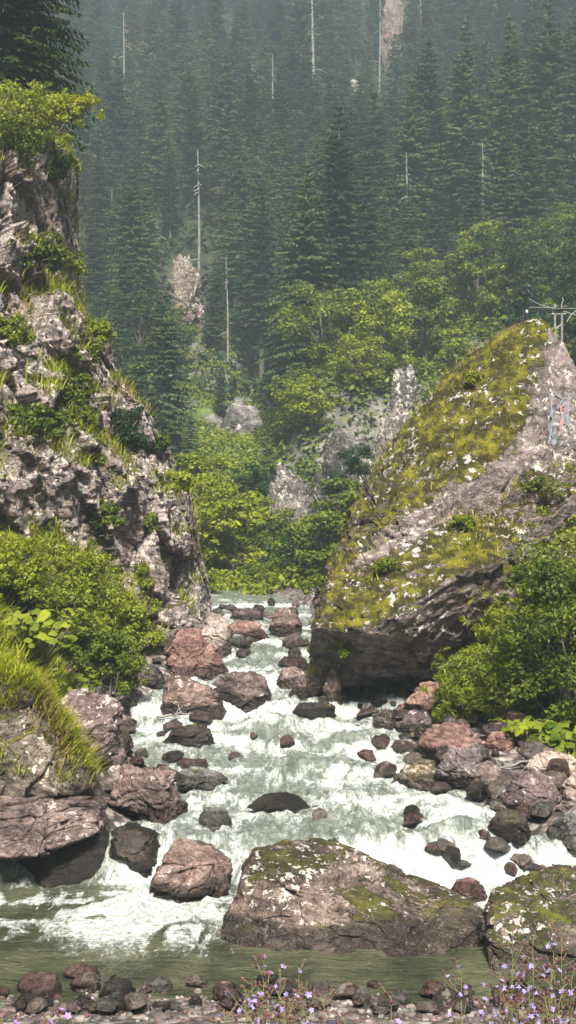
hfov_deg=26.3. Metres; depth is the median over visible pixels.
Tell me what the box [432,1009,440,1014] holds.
stone
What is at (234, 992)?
stone
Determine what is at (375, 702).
stone
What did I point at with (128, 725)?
stone
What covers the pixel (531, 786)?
boulder
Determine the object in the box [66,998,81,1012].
stone
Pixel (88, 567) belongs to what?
shrub
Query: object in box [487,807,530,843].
boulder
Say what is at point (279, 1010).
wild flower
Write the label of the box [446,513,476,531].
shrub
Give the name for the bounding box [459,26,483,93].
spruce tree
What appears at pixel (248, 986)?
stone
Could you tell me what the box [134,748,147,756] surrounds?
stone
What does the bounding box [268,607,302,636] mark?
boulder
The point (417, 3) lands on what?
spruce tree
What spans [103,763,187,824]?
boulder
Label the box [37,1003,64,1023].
wild flower
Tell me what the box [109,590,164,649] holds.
shrub
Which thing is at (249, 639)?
stone
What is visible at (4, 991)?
stone
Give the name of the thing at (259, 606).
stone
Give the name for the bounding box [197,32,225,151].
spruce tree
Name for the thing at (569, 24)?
spruce tree
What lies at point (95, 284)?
spruce tree
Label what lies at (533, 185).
spruce tree
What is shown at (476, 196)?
spruce tree
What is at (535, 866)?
stone
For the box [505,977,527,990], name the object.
stone
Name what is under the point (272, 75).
dead tree
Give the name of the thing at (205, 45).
spruce tree
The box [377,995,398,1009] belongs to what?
stone
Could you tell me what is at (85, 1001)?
boulder
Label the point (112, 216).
spruce tree
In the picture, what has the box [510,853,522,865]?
stone
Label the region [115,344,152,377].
leafy tree
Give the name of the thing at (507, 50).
spruce tree
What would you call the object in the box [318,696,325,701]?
stone
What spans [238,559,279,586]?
leafy tree
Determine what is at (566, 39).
spruce tree
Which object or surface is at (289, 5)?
spruce tree
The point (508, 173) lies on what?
spruce tree
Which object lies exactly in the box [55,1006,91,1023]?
wild flower
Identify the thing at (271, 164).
spruce tree
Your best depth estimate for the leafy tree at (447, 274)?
87.29 m
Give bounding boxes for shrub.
[0,78,84,141]
[0,95,65,167]
[0,313,36,348]
[0,540,55,611]
[2,402,74,439]
[8,579,114,646]
[15,231,82,275]
[41,144,79,187]
[43,543,130,618]
[46,405,85,434]
[55,367,95,413]
[59,345,100,373]
[61,253,87,281]
[65,404,109,469]
[69,626,150,699]
[82,318,117,353]
[89,498,126,539]
[100,404,156,449]
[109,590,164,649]
[132,561,168,589]
[139,430,171,457]
[142,511,159,534]
[158,469,198,493]
[297,573,327,595]
[327,642,362,661]
[365,557,400,573]
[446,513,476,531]
[459,370,484,386]
[474,553,575,730]
[477,613,575,717]
[494,504,575,652]
[521,475,572,505]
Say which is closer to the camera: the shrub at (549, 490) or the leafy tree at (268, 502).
the shrub at (549, 490)
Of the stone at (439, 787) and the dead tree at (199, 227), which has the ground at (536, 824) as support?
the dead tree at (199, 227)
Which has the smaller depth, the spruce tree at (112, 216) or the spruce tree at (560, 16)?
the spruce tree at (112, 216)
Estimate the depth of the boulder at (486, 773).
19.11 m
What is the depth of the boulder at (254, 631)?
31.35 m
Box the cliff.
[0,108,211,627]
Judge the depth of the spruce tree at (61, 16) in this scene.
196.85 m
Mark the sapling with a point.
(81, 105)
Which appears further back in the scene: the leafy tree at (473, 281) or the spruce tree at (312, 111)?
the spruce tree at (312, 111)
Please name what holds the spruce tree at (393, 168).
on the ground at (536, 824)
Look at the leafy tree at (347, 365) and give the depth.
69.96 m
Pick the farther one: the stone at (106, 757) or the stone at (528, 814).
the stone at (106, 757)
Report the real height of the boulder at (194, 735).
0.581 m
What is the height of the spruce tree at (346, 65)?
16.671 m
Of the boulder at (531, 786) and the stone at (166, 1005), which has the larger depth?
the boulder at (531, 786)
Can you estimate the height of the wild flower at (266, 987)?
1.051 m
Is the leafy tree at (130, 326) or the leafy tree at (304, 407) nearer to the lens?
the leafy tree at (304, 407)
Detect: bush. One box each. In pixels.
[0,530,68,573]
[57,607,133,661]
[422,645,509,723]
[449,597,543,682]
[464,651,553,721]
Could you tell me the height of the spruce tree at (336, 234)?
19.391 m
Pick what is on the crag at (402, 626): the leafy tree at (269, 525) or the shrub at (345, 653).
the shrub at (345, 653)
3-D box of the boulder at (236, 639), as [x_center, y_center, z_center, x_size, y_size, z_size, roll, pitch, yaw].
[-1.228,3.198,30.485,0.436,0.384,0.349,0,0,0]
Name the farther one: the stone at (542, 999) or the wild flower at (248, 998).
the stone at (542, 999)
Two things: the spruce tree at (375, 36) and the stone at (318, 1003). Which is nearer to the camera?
the stone at (318, 1003)
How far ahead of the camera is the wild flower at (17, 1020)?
4.03 m
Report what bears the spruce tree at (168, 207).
on the ground at (536, 824)
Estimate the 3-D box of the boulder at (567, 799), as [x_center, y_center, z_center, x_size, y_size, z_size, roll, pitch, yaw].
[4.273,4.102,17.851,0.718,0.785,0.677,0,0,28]
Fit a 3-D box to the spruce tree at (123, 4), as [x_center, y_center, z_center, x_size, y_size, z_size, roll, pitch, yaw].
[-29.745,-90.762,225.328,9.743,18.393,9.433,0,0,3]
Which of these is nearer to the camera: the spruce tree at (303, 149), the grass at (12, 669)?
the grass at (12, 669)
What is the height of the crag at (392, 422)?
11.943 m
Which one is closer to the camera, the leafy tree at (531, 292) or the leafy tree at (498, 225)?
the leafy tree at (531, 292)
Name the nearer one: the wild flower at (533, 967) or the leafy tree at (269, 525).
the wild flower at (533, 967)
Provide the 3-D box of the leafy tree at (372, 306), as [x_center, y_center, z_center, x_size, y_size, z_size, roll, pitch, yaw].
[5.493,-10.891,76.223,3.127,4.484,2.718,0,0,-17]
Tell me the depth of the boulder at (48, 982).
12.79 m
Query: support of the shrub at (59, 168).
on the cliff
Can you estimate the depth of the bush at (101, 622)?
25.49 m
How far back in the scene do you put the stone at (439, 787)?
19.20 m
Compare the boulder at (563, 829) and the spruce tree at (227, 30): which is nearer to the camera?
the boulder at (563, 829)
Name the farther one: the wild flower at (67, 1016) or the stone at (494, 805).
the stone at (494, 805)
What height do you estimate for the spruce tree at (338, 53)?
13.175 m
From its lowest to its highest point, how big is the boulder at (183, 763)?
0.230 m
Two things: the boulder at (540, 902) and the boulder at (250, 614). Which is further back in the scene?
the boulder at (250, 614)
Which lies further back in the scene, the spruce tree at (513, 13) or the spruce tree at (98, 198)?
the spruce tree at (513, 13)
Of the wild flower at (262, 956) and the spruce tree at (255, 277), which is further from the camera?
the spruce tree at (255, 277)
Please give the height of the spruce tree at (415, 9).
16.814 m
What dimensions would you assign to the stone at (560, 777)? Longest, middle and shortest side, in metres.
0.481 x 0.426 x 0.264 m
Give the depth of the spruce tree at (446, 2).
204.45 m
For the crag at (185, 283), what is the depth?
112.75 m
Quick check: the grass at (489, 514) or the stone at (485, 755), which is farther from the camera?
the grass at (489, 514)
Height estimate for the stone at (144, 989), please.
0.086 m
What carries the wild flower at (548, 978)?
on the ground at (536, 824)
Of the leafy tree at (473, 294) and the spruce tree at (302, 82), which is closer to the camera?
the leafy tree at (473, 294)
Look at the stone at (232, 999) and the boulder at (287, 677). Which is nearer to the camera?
the stone at (232, 999)
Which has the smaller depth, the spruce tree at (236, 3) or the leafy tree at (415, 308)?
the leafy tree at (415, 308)
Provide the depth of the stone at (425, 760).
20.87 m
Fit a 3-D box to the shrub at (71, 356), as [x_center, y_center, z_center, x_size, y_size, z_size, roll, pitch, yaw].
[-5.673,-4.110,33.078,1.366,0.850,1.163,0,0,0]
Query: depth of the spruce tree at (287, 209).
119.86 m
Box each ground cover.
[105,297,343,595]
[264,233,575,489]
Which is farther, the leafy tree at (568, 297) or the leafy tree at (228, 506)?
the leafy tree at (568, 297)
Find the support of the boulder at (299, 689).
in the river water
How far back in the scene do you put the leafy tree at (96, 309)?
103.35 m
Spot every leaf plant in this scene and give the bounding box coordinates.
[0,604,90,675]
[48,670,102,697]
[501,716,568,741]
[524,715,575,751]
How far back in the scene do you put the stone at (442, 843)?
16.89 m
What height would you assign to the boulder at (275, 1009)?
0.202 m
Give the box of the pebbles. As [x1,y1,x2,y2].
[0,622,575,1023]
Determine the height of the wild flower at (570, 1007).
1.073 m
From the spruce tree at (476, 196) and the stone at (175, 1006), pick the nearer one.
the stone at (175, 1006)
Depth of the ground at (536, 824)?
68.23 m
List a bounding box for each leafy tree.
[85,295,114,322]
[101,309,147,357]
[103,291,180,355]
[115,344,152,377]
[120,373,173,445]
[126,362,187,427]
[136,303,202,360]
[172,453,202,495]
[180,450,238,521]
[192,475,276,568]
[198,493,252,533]
[200,535,213,566]
[201,498,273,572]
[202,553,223,592]
[224,462,270,498]
[229,474,250,496]
[234,495,280,535]
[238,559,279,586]
[244,520,280,558]
[248,475,269,497]
[250,410,301,456]
[252,511,281,540]
[253,534,333,577]
[259,458,276,489]
[259,507,309,542]
[263,367,330,416]
[269,281,368,366]
[270,374,344,436]
[284,510,347,577]
[303,348,315,376]
[308,290,376,343]
[311,325,343,360]
[311,477,363,544]
[323,333,395,392]
[326,287,383,334]
[328,443,376,498]
[332,276,396,321]
[341,330,389,375]
[347,289,416,379]
[354,281,393,334]
[356,299,394,342]
[374,257,411,301]
[381,273,395,306]
[390,261,460,308]
[391,246,444,307]
[391,259,447,306]
[391,307,442,335]
[395,278,454,360]
[403,285,440,336]
[428,299,482,330]
[433,241,518,325]
[434,261,474,302]
[434,328,471,371]
[435,264,485,298]
[438,279,514,326]
[452,228,535,294]
[457,221,498,265]
[467,218,503,261]
[468,229,502,272]
[482,258,522,302]
[492,246,529,273]
[496,226,575,306]
[497,282,550,327]
[501,214,571,267]
[516,239,557,285]
[516,283,557,315]
[545,200,575,234]
[545,289,575,359]
[546,240,574,286]
[554,225,575,289]
[556,224,575,236]
[558,210,575,259]
[567,311,575,324]
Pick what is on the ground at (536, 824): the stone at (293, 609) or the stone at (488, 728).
the stone at (488, 728)
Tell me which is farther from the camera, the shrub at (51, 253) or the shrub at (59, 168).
the shrub at (59, 168)
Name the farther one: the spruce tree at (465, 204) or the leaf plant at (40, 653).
the spruce tree at (465, 204)
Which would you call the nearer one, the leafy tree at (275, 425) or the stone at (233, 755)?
the stone at (233, 755)
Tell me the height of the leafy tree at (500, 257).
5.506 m
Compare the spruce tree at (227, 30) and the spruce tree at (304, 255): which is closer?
the spruce tree at (304, 255)
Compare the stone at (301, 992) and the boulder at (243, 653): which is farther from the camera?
the boulder at (243, 653)
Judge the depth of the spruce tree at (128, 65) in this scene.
181.06 m
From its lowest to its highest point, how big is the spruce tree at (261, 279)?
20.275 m
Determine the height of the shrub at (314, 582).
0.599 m
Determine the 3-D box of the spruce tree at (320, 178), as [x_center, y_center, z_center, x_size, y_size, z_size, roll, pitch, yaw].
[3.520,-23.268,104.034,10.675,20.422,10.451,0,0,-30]
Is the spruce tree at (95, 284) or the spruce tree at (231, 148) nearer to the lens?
the spruce tree at (95, 284)
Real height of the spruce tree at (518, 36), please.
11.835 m
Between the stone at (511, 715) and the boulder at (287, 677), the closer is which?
the stone at (511, 715)
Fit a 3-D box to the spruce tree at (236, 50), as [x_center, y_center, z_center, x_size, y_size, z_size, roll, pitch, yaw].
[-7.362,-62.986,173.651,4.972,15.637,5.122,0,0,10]
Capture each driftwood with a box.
[156,705,191,717]
[495,757,511,768]
[503,760,527,766]
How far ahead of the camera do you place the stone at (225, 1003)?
12.13 m
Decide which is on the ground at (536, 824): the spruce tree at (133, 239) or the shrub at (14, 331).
the spruce tree at (133, 239)
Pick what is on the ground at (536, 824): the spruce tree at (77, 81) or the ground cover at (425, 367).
the ground cover at (425, 367)
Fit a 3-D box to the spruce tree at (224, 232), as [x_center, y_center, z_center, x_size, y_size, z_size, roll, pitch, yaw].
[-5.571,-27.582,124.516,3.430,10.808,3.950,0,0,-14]
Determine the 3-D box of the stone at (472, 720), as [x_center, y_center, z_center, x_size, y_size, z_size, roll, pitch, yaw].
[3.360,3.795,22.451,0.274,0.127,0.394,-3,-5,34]
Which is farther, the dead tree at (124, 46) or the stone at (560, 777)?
the dead tree at (124, 46)
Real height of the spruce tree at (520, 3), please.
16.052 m
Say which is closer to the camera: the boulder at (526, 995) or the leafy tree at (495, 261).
the boulder at (526, 995)
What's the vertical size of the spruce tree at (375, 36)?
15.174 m
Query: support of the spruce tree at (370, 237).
on the ground at (536, 824)
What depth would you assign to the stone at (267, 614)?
36.28 m
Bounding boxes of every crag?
[166,254,207,337]
[220,397,263,435]
[249,346,265,356]
[267,462,312,523]
[306,318,575,698]
[310,426,376,512]
[372,404,412,462]
[381,0,405,77]
[387,364,420,416]
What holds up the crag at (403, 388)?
on the ground at (536, 824)
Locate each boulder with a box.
[11,991,53,1009]
[16,971,62,997]
[61,688,127,770]
[62,963,100,978]
[64,661,92,688]
[76,994,95,1010]
[95,681,137,714]
[97,974,136,1012]
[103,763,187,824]
[106,765,120,779]
[108,822,160,877]
[132,658,164,689]
[149,838,232,903]
[152,1001,166,1008]
[160,676,226,719]
[164,723,214,748]
[165,628,228,680]
[176,766,227,791]
[177,757,207,768]
[198,807,231,831]
[201,612,231,658]
[211,670,271,712]
[220,838,485,956]
[229,619,269,641]
[231,634,245,648]
[234,608,263,620]
[235,648,251,657]
[247,792,310,813]
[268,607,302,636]
[274,999,300,1012]
[276,666,303,688]
[278,656,307,670]
[289,673,312,700]
[292,701,336,719]
[323,668,342,704]
[328,837,341,843]
[352,986,370,1006]
[371,735,389,749]
[372,709,394,729]
[389,988,409,1005]
[390,739,413,753]
[393,761,436,790]
[396,681,443,716]
[399,709,433,733]
[413,722,481,762]
[431,986,473,1012]
[434,745,482,791]
[440,705,466,718]
[451,877,487,902]
[474,761,502,794]
[480,867,575,980]
[484,731,517,751]
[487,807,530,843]
[495,768,559,809]
[510,990,537,1007]
[523,750,575,774]
[533,864,575,870]
[545,807,575,857]
[555,768,575,812]
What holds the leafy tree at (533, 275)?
on the ground at (536, 824)
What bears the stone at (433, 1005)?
on the ground at (536, 824)
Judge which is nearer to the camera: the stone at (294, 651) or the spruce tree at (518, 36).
the stone at (294, 651)
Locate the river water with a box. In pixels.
[0,590,575,1005]
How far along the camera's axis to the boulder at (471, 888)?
15.88 m
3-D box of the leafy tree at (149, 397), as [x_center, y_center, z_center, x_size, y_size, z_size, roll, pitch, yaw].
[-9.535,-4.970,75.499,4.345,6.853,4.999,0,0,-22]
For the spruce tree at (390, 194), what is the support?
on the ground at (536, 824)
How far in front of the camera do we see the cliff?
32.19 m
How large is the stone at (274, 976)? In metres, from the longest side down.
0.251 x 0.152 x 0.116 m
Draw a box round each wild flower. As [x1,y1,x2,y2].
[0,1011,22,1023]
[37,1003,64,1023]
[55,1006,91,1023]
[208,1003,239,1023]
[225,984,270,1023]
[238,953,286,1023]
[250,1002,281,1023]
[252,964,315,1023]
[269,984,295,1023]
[273,958,327,1023]
[304,985,340,1023]
[377,983,414,1023]
[442,956,468,1023]
[472,920,530,1023]
[479,962,531,1023]
[497,986,549,1023]
[501,931,570,1023]
[527,924,575,1023]
[532,963,575,1023]
[540,991,564,1023]
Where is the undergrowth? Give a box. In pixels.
[57,0,572,408]
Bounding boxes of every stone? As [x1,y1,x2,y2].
[0,987,9,996]
[15,1000,25,1009]
[24,997,47,1013]
[32,989,45,995]
[52,993,62,998]
[57,1002,66,1012]
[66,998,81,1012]
[69,973,100,992]
[74,972,99,992]
[87,1002,97,1011]
[91,752,112,762]
[94,995,119,1011]
[104,781,115,791]
[119,718,136,732]
[120,730,133,751]
[124,992,148,1011]
[130,756,144,764]
[134,639,151,652]
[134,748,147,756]
[138,986,150,992]
[140,1002,150,1011]
[144,606,158,619]
[146,975,172,992]
[151,620,160,624]
[152,657,161,662]
[157,730,166,735]
[162,1002,170,1010]
[163,640,172,654]
[163,720,182,728]
[164,621,174,627]
[165,750,183,762]
[170,1002,180,1010]
[185,974,207,987]
[187,995,201,1004]
[189,711,212,721]
[211,608,224,615]
[212,981,233,999]
[218,998,237,1013]
[225,604,236,609]
[225,989,244,1001]
[228,751,243,759]
[230,996,241,1007]
[238,642,250,648]
[245,984,252,989]
[246,637,252,642]
[250,732,257,738]
[253,604,265,609]
[256,973,277,983]
[261,611,272,618]
[267,598,274,606]
[269,977,297,995]
[280,734,294,745]
[282,634,302,647]
[285,987,297,996]
[288,646,301,656]
[289,606,298,615]
[290,991,304,998]
[292,601,299,605]
[297,639,308,646]
[307,980,329,997]
[311,991,331,1007]
[312,808,327,819]
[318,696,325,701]
[333,982,358,997]
[353,998,363,1005]
[356,708,377,716]
[357,749,375,761]
[366,980,378,987]
[370,997,379,1007]
[372,700,381,704]
[372,1001,390,1014]
[374,761,396,777]
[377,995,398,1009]
[379,699,387,703]
[393,707,409,718]
[394,721,400,727]
[398,733,408,738]
[403,752,422,763]
[403,804,419,813]
[403,812,423,825]
[409,732,415,738]
[412,759,434,767]
[414,726,425,737]
[416,1001,429,1010]
[419,981,444,995]
[425,841,441,852]
[425,1001,438,1011]
[429,781,449,793]
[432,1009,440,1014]
[436,745,447,761]
[436,838,455,850]
[442,715,459,723]
[442,845,460,865]
[451,1000,466,1012]
[456,859,471,866]
[456,983,471,993]
[457,719,470,727]
[465,1005,470,1011]
[466,717,479,723]
[466,780,487,799]
[478,829,490,839]
[481,748,490,760]
[482,717,496,725]
[482,721,509,734]
[484,837,510,852]
[487,775,510,799]
[490,801,508,809]
[491,749,499,755]
[491,986,509,1006]
[492,760,502,766]
[503,710,534,725]
[504,862,517,875]
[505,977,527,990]
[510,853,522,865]
[511,831,525,844]
[515,805,531,809]
[516,740,544,759]
[518,740,524,746]
[518,853,533,865]
[524,807,534,818]
[527,863,539,869]
[530,801,553,817]
[532,999,541,1011]
[538,994,557,1013]
[544,744,554,750]
[545,770,567,791]
[546,758,570,776]
[556,992,575,1008]
[559,1008,574,1013]
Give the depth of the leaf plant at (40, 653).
20.30 m
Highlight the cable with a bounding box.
[528,298,574,314]
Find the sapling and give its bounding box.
[36,90,104,134]
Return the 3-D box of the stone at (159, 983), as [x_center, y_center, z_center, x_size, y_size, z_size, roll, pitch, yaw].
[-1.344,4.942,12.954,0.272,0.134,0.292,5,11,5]
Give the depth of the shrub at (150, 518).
32.09 m
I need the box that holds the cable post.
[551,298,565,341]
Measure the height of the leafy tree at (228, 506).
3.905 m
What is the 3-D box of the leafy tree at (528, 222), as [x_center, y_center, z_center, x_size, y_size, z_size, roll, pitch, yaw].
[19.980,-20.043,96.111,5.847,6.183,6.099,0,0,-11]
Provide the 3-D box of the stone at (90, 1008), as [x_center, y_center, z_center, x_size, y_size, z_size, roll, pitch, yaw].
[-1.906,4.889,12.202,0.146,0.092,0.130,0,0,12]
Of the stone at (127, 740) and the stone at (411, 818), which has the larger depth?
the stone at (127, 740)
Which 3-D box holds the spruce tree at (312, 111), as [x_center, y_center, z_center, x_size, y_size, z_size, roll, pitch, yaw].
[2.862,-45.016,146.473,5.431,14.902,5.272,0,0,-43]
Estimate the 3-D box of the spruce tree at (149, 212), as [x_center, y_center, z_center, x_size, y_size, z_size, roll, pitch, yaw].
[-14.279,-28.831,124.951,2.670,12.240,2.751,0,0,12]
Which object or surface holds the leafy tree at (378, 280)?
on the ground at (536, 824)
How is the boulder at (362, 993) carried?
on the ground at (536, 824)
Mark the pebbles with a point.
(9, 999)
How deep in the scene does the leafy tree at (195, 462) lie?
52.30 m
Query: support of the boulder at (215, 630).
on the ground at (536, 824)
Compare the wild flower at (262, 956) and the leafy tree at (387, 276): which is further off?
the leafy tree at (387, 276)
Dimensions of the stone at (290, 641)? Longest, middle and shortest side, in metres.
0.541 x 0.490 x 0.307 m
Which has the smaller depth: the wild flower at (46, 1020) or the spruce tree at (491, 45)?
the wild flower at (46, 1020)
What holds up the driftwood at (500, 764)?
on the boulder at (457, 768)
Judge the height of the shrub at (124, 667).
1.651 m
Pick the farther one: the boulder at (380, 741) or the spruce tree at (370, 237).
the spruce tree at (370, 237)
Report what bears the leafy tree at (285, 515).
on the ground at (536, 824)
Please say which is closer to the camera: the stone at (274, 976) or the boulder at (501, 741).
the stone at (274, 976)
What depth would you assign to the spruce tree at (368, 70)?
175.81 m
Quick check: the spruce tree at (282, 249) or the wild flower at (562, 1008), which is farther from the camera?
the spruce tree at (282, 249)
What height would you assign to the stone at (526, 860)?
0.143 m
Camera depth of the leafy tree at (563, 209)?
102.36 m
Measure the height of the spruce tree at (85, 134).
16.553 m
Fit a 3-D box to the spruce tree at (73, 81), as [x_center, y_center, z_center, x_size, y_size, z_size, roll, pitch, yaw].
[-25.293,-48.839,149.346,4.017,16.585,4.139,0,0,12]
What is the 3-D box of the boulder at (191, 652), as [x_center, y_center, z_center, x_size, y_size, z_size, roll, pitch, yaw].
[-1.988,3.342,27.233,1.506,1.564,1.250,0,0,-16]
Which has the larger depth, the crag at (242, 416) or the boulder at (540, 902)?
the crag at (242, 416)
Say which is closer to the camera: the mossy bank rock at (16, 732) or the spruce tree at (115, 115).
the mossy bank rock at (16, 732)
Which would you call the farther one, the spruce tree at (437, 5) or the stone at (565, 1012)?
the spruce tree at (437, 5)
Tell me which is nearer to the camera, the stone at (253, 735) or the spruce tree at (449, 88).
the stone at (253, 735)
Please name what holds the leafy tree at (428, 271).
on the ground at (536, 824)
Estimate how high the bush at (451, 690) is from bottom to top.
1.654 m
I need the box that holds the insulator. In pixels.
[525,310,528,320]
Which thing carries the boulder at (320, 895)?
on the ground at (536, 824)
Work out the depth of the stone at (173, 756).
21.15 m
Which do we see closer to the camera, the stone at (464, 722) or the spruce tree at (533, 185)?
the stone at (464, 722)
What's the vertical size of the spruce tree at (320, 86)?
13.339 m
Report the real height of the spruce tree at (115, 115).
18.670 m
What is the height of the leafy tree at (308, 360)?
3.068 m
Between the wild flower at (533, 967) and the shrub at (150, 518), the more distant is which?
the shrub at (150, 518)
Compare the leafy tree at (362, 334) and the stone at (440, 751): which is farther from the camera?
the leafy tree at (362, 334)
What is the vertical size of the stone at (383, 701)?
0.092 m
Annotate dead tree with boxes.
[118,12,130,95]
[190,149,203,300]
[218,262,229,361]
[272,54,275,109]
[308,0,325,107]
[373,0,382,91]
[396,0,403,76]
[398,152,419,237]
[479,142,488,217]
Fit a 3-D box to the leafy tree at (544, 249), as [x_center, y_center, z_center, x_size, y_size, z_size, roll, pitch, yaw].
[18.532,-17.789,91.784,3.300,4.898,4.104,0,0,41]
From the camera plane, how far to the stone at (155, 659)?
27.08 m
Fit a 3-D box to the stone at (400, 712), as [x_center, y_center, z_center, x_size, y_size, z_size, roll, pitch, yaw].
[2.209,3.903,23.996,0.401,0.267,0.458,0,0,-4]
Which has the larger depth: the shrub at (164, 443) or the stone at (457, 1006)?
the shrub at (164, 443)
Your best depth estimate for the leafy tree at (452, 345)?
72.53 m
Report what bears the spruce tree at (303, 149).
on the ground at (536, 824)
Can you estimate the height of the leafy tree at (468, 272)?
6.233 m
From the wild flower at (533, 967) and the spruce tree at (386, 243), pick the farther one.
the spruce tree at (386, 243)
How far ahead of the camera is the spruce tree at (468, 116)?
111.72 m
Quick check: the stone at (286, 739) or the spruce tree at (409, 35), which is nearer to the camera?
the stone at (286, 739)
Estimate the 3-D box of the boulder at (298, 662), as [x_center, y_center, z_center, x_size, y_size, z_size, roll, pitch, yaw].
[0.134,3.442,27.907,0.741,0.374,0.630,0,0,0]
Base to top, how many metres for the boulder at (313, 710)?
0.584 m
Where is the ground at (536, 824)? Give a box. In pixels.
[0,0,575,1023]
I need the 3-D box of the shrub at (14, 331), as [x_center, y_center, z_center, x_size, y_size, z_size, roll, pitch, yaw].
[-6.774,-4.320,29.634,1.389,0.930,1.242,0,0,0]
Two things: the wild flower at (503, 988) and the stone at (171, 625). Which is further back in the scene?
the stone at (171, 625)
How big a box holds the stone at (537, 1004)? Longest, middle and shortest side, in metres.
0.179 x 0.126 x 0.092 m
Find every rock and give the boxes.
[0,673,94,798]
[0,794,106,859]
[18,816,111,888]
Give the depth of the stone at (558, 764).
19.02 m
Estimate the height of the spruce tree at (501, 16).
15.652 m
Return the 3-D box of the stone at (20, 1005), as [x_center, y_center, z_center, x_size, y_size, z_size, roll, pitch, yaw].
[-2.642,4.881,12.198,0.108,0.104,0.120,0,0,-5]
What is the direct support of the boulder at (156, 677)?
on the ground at (536, 824)
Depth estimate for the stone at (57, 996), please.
12.73 m
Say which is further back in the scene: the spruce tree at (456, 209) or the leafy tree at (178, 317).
the spruce tree at (456, 209)
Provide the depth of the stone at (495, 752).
20.62 m
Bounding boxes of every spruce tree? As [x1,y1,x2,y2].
[0,0,71,132]
[0,0,102,152]
[0,1,42,108]
[28,0,94,197]
[47,0,90,49]
[57,21,93,93]
[62,0,86,47]
[64,66,109,194]
[68,43,94,133]
[78,158,91,241]
[79,216,112,317]
[80,146,116,268]
[91,55,146,196]
[91,80,106,164]
[100,144,127,232]
[100,180,150,287]
[102,155,162,326]
[102,243,153,358]
[105,0,144,54]
[107,233,122,304]
[107,281,134,369]
[112,58,130,132]
[115,0,146,74]
[115,166,129,222]
[117,163,175,304]
[121,84,143,157]
[122,48,136,110]
[124,128,146,211]
[136,0,147,22]
[137,171,160,253]
[138,76,179,212]
[138,291,206,450]
[143,266,158,294]
[145,112,180,186]
[154,145,186,238]
[163,34,202,146]
[166,53,210,185]
[173,83,211,213]
[176,405,202,471]
[194,0,230,67]
[194,6,218,122]
[194,55,250,198]
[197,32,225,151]
[198,3,229,49]
[200,259,226,356]
[203,44,234,162]
[205,112,254,228]
[207,175,257,305]
[210,135,257,310]
[211,359,229,416]
[212,255,226,331]
[216,188,232,261]
[219,193,247,311]
[220,0,254,9]
[222,12,248,92]
[225,0,253,37]
[226,0,260,78]
[226,242,256,345]
[233,174,281,387]
[235,55,268,166]
[236,224,273,330]
[243,151,280,251]
[250,157,339,391]
[250,189,332,401]
[254,187,335,381]
[255,22,277,109]
[255,74,278,160]
[256,0,287,87]
[257,186,281,290]
[259,111,283,203]
[260,65,297,181]
[268,0,298,35]
[269,159,295,270]
[270,172,297,274]
[271,127,301,232]
[273,0,339,99]
[281,123,371,307]
[288,42,324,159]
[292,102,312,195]
[294,0,351,70]
[296,134,325,238]
[297,72,325,171]
[298,20,328,108]
[299,107,328,196]
[303,101,380,315]
[309,51,325,125]
[321,70,343,148]
[322,39,356,102]
[324,104,371,241]
[333,41,355,126]
[335,58,352,137]
[344,83,379,162]
[347,88,401,242]
[347,152,393,291]
[350,74,369,154]
[352,27,381,103]
[357,53,380,116]
[363,0,384,29]
[365,0,384,67]
[372,190,399,270]
[373,93,387,147]
[375,33,407,121]
[375,74,456,260]
[376,167,404,269]
[379,2,425,113]
[383,40,458,219]
[384,146,398,205]
[385,182,424,287]
[404,0,421,24]
[405,0,419,55]
[413,0,440,77]
[415,176,458,270]
[417,0,447,64]
[417,39,437,127]
[419,94,454,219]
[431,17,499,229]
[436,0,468,34]
[438,45,452,125]
[441,0,472,51]
[444,49,460,134]
[444,105,493,217]
[452,123,493,259]
[455,147,484,241]
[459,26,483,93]
[462,0,496,41]
[463,0,489,50]
[469,1,496,77]
[474,28,502,121]
[474,57,503,208]
[481,15,537,173]
[485,41,501,110]
[485,104,528,248]
[488,0,513,66]
[490,38,502,90]
[491,0,518,51]
[492,83,561,218]
[495,0,575,203]
[495,60,535,175]
[498,25,523,90]
[498,73,535,199]
[499,129,562,253]
[500,147,518,215]
[504,0,546,106]
[508,0,527,21]
[516,26,525,56]
[523,0,563,52]
[535,90,574,217]
[540,40,573,168]
[548,0,572,48]
[555,14,575,203]
[560,12,575,67]
[560,27,574,140]
[561,0,575,39]
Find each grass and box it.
[0,89,211,619]
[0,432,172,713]
[0,645,107,789]
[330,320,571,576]
[505,700,575,772]
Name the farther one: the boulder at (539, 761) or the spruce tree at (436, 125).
the spruce tree at (436, 125)
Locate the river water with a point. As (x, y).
(110, 918)
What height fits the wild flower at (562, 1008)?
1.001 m
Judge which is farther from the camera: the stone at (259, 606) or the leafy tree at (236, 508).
the leafy tree at (236, 508)
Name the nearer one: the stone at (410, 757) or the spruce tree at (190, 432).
the stone at (410, 757)
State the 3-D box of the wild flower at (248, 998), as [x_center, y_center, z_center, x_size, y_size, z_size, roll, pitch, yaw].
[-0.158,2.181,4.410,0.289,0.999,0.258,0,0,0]
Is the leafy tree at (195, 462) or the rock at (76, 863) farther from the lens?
the leafy tree at (195, 462)
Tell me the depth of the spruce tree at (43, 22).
41.78 m
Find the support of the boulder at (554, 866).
on the ground at (536, 824)
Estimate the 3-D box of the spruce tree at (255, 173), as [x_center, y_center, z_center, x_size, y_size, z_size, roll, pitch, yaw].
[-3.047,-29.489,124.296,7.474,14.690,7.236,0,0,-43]
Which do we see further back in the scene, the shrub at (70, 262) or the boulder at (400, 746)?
the shrub at (70, 262)
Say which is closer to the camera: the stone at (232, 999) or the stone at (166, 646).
the stone at (232, 999)
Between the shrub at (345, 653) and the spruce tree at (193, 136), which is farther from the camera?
the spruce tree at (193, 136)

